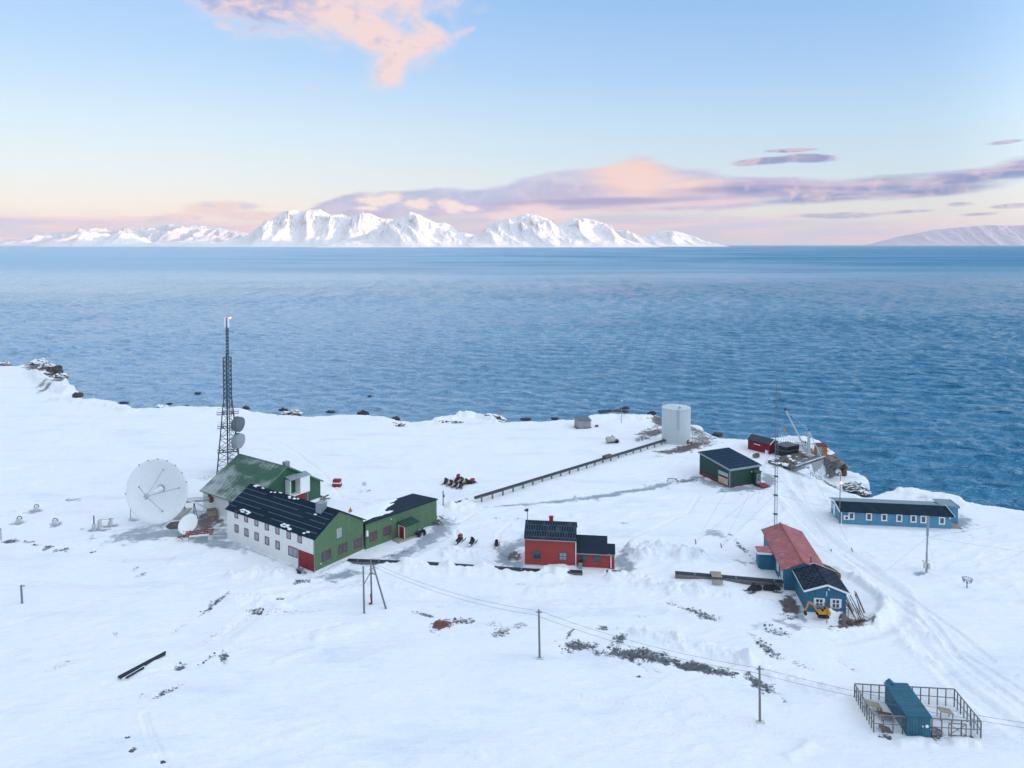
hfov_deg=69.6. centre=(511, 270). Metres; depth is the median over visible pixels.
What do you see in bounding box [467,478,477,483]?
snowmobile
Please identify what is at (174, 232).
distant hills
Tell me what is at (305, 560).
door
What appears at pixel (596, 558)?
window
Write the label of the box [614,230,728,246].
mountain
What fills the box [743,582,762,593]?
snowmobile
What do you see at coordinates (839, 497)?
beacon pole
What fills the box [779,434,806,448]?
hoop rack
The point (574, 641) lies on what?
loose stones
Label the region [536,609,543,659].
utility pole
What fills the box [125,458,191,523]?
satellite dish
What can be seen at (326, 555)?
window
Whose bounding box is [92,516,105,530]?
instrument block
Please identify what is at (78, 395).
rock
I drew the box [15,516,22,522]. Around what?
anchor block
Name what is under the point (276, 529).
window
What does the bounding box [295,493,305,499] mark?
door
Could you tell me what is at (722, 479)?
garage door
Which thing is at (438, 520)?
scrap heap
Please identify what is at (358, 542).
window
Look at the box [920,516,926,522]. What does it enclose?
window
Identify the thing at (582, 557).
window
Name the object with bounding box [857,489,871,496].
rock
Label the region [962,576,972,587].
ring gauge
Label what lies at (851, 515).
window
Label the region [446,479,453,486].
snowmobile
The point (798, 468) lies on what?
gangway
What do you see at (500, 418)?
rock
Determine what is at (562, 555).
window
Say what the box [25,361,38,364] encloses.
rock
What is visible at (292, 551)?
window
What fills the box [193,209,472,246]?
mountain range
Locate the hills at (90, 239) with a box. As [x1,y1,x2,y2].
[36,231,216,246]
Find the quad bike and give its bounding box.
[415,528,425,536]
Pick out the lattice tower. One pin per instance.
(237, 423)
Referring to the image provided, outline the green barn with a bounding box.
[199,454,322,517]
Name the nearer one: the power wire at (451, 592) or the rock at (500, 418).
the power wire at (451, 592)
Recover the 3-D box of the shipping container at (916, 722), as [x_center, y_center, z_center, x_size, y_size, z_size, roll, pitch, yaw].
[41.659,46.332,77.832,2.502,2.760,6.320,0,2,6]
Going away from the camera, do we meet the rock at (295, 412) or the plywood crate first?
the plywood crate
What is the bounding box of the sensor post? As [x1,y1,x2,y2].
[20,585,24,603]
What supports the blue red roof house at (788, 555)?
on the snow ground
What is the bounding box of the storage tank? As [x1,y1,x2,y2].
[662,401,692,444]
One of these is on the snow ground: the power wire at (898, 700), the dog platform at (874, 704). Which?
the dog platform at (874, 704)
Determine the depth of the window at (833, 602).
99.71 m
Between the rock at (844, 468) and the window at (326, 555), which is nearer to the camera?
the window at (326, 555)
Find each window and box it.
[234,524,238,532]
[244,528,248,536]
[254,532,258,540]
[265,536,268,545]
[275,527,279,534]
[275,540,279,549]
[286,531,290,539]
[288,545,297,557]
[297,535,301,543]
[322,549,330,561]
[336,527,341,537]
[339,542,346,554]
[354,537,361,548]
[369,531,376,541]
[384,525,391,535]
[533,551,540,558]
[559,552,566,560]
[580,555,586,560]
[593,555,600,561]
[814,598,824,607]
[830,598,841,608]
[848,512,854,519]
[866,513,871,520]
[881,514,886,520]
[896,514,901,521]
[910,515,916,522]
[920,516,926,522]
[939,517,944,524]
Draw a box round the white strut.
[187,499,208,508]
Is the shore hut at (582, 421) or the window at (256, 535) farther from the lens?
the shore hut at (582, 421)
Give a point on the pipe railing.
(841, 608)
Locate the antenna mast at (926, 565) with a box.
[886,516,1021,572]
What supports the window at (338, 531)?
in the lodge building at (312, 536)
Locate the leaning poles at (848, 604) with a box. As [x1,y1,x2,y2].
[846,591,864,621]
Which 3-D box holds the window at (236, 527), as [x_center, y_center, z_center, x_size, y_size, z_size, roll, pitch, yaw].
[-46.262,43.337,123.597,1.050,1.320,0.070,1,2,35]
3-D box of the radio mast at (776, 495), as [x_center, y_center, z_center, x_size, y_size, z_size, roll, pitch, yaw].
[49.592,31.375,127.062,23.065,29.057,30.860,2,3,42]
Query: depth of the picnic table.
117.21 m
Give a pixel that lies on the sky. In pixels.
(722, 122)
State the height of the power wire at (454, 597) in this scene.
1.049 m
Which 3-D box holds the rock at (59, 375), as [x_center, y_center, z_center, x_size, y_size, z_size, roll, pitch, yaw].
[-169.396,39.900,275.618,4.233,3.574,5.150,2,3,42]
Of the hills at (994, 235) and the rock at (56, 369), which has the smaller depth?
the rock at (56, 369)
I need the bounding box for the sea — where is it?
[0,245,1023,510]
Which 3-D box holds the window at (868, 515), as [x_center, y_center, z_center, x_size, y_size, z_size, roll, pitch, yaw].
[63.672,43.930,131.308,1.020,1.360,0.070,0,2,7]
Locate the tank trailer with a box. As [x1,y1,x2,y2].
[605,435,619,442]
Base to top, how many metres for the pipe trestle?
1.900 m
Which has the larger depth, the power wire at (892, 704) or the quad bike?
the quad bike
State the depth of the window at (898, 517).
130.65 m
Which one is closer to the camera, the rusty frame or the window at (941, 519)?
the rusty frame
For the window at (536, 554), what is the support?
in the red house at (550, 541)
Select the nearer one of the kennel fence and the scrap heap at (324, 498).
the kennel fence
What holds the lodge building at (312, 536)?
on the snow ground
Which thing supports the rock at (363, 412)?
on the snow ground
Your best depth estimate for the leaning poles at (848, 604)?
99.83 m
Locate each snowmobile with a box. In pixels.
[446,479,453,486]
[454,533,465,543]
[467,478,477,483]
[468,537,477,546]
[494,539,499,548]
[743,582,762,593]
[761,582,782,592]
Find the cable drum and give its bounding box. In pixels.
[752,453,759,457]
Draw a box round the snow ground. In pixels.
[0,359,1023,767]
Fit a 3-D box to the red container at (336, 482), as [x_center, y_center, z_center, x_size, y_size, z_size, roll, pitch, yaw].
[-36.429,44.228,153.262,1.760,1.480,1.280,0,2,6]
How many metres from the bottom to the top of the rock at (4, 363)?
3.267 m
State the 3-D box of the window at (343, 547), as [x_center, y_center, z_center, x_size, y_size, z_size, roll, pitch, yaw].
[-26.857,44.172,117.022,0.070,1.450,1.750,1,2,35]
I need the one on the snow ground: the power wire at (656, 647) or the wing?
the wing
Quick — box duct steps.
[710,571,722,584]
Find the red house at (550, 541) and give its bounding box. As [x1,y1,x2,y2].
[524,515,614,568]
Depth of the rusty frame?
124.84 m
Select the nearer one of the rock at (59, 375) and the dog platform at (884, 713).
the dog platform at (884, 713)
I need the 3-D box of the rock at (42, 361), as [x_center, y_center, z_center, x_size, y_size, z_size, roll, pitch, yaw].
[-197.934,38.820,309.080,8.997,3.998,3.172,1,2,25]
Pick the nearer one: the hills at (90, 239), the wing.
the wing
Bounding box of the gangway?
[791,462,809,470]
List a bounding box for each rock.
[0,361,11,365]
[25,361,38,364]
[37,358,48,363]
[37,364,53,368]
[38,370,55,374]
[46,365,63,372]
[51,372,68,378]
[72,392,83,397]
[154,404,168,407]
[281,410,302,415]
[356,410,368,414]
[483,413,506,422]
[520,418,531,420]
[598,409,628,412]
[712,432,722,436]
[823,454,844,477]
[840,461,847,475]
[841,481,866,493]
[845,620,854,625]
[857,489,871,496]
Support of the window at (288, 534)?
in the lodge building at (312, 536)
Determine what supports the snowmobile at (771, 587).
on the snow ground
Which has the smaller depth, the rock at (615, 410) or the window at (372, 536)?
the window at (372, 536)
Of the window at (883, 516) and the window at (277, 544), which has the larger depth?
the window at (883, 516)
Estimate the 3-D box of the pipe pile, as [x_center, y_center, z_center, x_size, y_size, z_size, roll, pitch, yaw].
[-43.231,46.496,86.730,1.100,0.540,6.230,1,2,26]
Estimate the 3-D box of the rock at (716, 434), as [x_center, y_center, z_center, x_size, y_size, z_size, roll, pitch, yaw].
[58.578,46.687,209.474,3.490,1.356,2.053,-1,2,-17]
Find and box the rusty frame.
[177,528,213,541]
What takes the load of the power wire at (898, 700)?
attached to the utility pole at (759, 721)
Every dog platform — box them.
[865,699,881,710]
[877,710,894,721]
[879,724,892,733]
[936,706,953,721]
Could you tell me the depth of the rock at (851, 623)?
96.29 m
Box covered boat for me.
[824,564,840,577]
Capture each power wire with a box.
[375,567,532,614]
[378,565,535,610]
[536,615,754,672]
[546,613,761,668]
[757,673,1022,727]
[765,669,1022,722]
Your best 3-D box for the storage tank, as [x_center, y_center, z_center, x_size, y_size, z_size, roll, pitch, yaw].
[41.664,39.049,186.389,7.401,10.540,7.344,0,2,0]
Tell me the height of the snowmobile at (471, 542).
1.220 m
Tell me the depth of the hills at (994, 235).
56702.54 m
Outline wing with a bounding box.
[349,493,437,548]
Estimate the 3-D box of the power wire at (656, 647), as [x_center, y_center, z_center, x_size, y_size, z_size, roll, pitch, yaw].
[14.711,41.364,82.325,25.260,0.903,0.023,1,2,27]
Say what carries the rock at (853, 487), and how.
on the snow ground
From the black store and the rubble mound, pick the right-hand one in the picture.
the black store
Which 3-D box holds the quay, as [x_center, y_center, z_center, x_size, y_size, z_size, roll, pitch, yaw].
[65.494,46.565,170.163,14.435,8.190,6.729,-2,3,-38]
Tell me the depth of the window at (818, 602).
100.00 m
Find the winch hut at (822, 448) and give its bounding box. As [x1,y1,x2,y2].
[814,443,827,455]
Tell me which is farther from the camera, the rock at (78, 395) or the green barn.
the rock at (78, 395)
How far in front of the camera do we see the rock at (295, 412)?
234.53 m
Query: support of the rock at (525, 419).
on the snow ground
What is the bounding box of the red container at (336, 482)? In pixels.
[332,478,341,486]
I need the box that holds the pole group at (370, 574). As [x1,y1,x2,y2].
[362,560,386,613]
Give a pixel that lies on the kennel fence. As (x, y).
(941, 719)
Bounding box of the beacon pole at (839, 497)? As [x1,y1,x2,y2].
[837,475,843,522]
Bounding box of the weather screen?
[361,480,369,491]
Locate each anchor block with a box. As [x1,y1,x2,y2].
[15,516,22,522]
[51,518,58,524]
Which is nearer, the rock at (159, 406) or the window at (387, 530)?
the window at (387, 530)
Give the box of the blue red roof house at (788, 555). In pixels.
[754,522,850,612]
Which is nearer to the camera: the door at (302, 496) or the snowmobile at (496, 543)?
the snowmobile at (496, 543)
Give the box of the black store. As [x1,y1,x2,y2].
[774,441,798,455]
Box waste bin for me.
[578,560,582,568]
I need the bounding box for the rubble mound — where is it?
[166,521,179,528]
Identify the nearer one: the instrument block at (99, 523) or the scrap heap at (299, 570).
the scrap heap at (299, 570)
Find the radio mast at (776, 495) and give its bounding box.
[695,376,890,551]
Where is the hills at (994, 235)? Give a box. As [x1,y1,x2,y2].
[863,225,1023,245]
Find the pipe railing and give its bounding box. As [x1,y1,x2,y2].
[826,606,848,622]
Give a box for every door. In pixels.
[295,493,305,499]
[298,549,313,571]
[719,474,727,484]
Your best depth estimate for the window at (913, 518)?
130.33 m
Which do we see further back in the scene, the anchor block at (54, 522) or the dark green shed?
the dark green shed
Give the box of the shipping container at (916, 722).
[884,678,931,737]
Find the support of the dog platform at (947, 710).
on the snow ground
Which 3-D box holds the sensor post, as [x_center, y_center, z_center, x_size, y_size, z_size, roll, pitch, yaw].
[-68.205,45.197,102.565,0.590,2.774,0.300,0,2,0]
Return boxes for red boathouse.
[746,434,779,453]
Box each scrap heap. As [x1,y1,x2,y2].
[295,565,306,573]
[320,495,329,500]
[433,516,443,524]
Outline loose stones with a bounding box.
[6,377,973,763]
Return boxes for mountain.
[321,211,653,246]
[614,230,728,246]
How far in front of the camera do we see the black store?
174.42 m
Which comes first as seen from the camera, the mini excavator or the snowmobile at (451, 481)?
the mini excavator
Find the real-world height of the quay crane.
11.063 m
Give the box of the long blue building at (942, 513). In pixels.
[828,497,961,528]
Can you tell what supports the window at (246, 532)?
in the lodge building at (312, 536)
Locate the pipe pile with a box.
[118,651,165,678]
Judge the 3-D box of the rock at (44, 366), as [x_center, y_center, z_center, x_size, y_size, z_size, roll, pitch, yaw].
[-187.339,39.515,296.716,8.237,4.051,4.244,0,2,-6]
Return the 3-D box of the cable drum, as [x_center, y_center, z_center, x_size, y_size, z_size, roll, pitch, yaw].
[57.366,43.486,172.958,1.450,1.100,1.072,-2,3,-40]
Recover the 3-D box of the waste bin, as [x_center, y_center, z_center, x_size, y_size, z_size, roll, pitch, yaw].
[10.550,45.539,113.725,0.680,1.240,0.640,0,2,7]
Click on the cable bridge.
(210, 499)
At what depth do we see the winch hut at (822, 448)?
172.08 m
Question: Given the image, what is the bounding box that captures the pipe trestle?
[474,439,665,501]
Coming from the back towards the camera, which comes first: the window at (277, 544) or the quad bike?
the quad bike
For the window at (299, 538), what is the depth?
114.23 m
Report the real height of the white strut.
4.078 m
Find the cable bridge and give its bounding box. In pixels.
[186,496,212,518]
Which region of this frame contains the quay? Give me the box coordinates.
[767,450,825,473]
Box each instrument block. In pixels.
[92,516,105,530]
[108,518,112,525]
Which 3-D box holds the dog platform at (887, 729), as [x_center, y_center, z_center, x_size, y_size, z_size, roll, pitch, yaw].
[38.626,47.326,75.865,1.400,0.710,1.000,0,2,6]
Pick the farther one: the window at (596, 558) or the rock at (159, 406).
the rock at (159, 406)
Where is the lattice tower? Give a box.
[216,317,244,473]
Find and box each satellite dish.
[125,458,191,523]
[178,514,197,534]
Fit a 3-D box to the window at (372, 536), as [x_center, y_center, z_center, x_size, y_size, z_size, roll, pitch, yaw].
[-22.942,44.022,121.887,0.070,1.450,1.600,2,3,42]
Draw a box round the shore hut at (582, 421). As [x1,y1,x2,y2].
[574,415,591,428]
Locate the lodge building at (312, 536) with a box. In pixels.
[225,484,365,572]
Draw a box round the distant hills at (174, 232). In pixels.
[0,224,248,245]
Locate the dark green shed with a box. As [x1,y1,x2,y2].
[698,447,769,487]
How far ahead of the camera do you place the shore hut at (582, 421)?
200.22 m
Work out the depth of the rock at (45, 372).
285.04 m
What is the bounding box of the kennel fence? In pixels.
[854,683,981,737]
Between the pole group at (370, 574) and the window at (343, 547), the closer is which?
the pole group at (370, 574)
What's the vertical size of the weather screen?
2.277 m
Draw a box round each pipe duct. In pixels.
[347,559,581,574]
[675,571,782,587]
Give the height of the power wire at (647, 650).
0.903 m
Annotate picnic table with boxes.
[507,551,520,559]
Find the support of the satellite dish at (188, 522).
on the snow ground
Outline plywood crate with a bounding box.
[207,508,216,516]
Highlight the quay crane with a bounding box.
[783,408,821,458]
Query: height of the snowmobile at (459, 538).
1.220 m
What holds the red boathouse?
on the snow ground
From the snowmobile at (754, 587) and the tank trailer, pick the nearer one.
the snowmobile at (754, 587)
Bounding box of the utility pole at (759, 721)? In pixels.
[756,666,764,723]
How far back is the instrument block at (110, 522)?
131.96 m
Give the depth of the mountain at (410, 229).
16893.71 m
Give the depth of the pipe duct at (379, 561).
114.11 m
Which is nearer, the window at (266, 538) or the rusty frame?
the window at (266, 538)
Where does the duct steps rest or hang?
on the snow ground
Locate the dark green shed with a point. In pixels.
(722, 466)
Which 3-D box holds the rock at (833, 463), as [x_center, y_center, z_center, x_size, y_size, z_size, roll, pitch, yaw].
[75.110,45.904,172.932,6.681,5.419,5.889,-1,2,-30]
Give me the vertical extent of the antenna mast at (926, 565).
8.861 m
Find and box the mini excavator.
[804,601,830,618]
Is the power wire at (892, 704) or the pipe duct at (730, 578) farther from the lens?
the pipe duct at (730, 578)
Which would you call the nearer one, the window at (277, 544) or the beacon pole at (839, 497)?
the window at (277, 544)
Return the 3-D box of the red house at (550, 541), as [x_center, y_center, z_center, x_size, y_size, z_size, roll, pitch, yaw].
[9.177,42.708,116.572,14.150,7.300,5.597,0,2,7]
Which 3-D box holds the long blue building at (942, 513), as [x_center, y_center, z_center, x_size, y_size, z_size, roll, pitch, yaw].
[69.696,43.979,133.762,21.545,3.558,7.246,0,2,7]
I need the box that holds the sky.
[0,0,1023,244]
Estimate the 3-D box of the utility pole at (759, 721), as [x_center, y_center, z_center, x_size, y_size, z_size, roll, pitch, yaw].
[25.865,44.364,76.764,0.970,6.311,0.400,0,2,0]

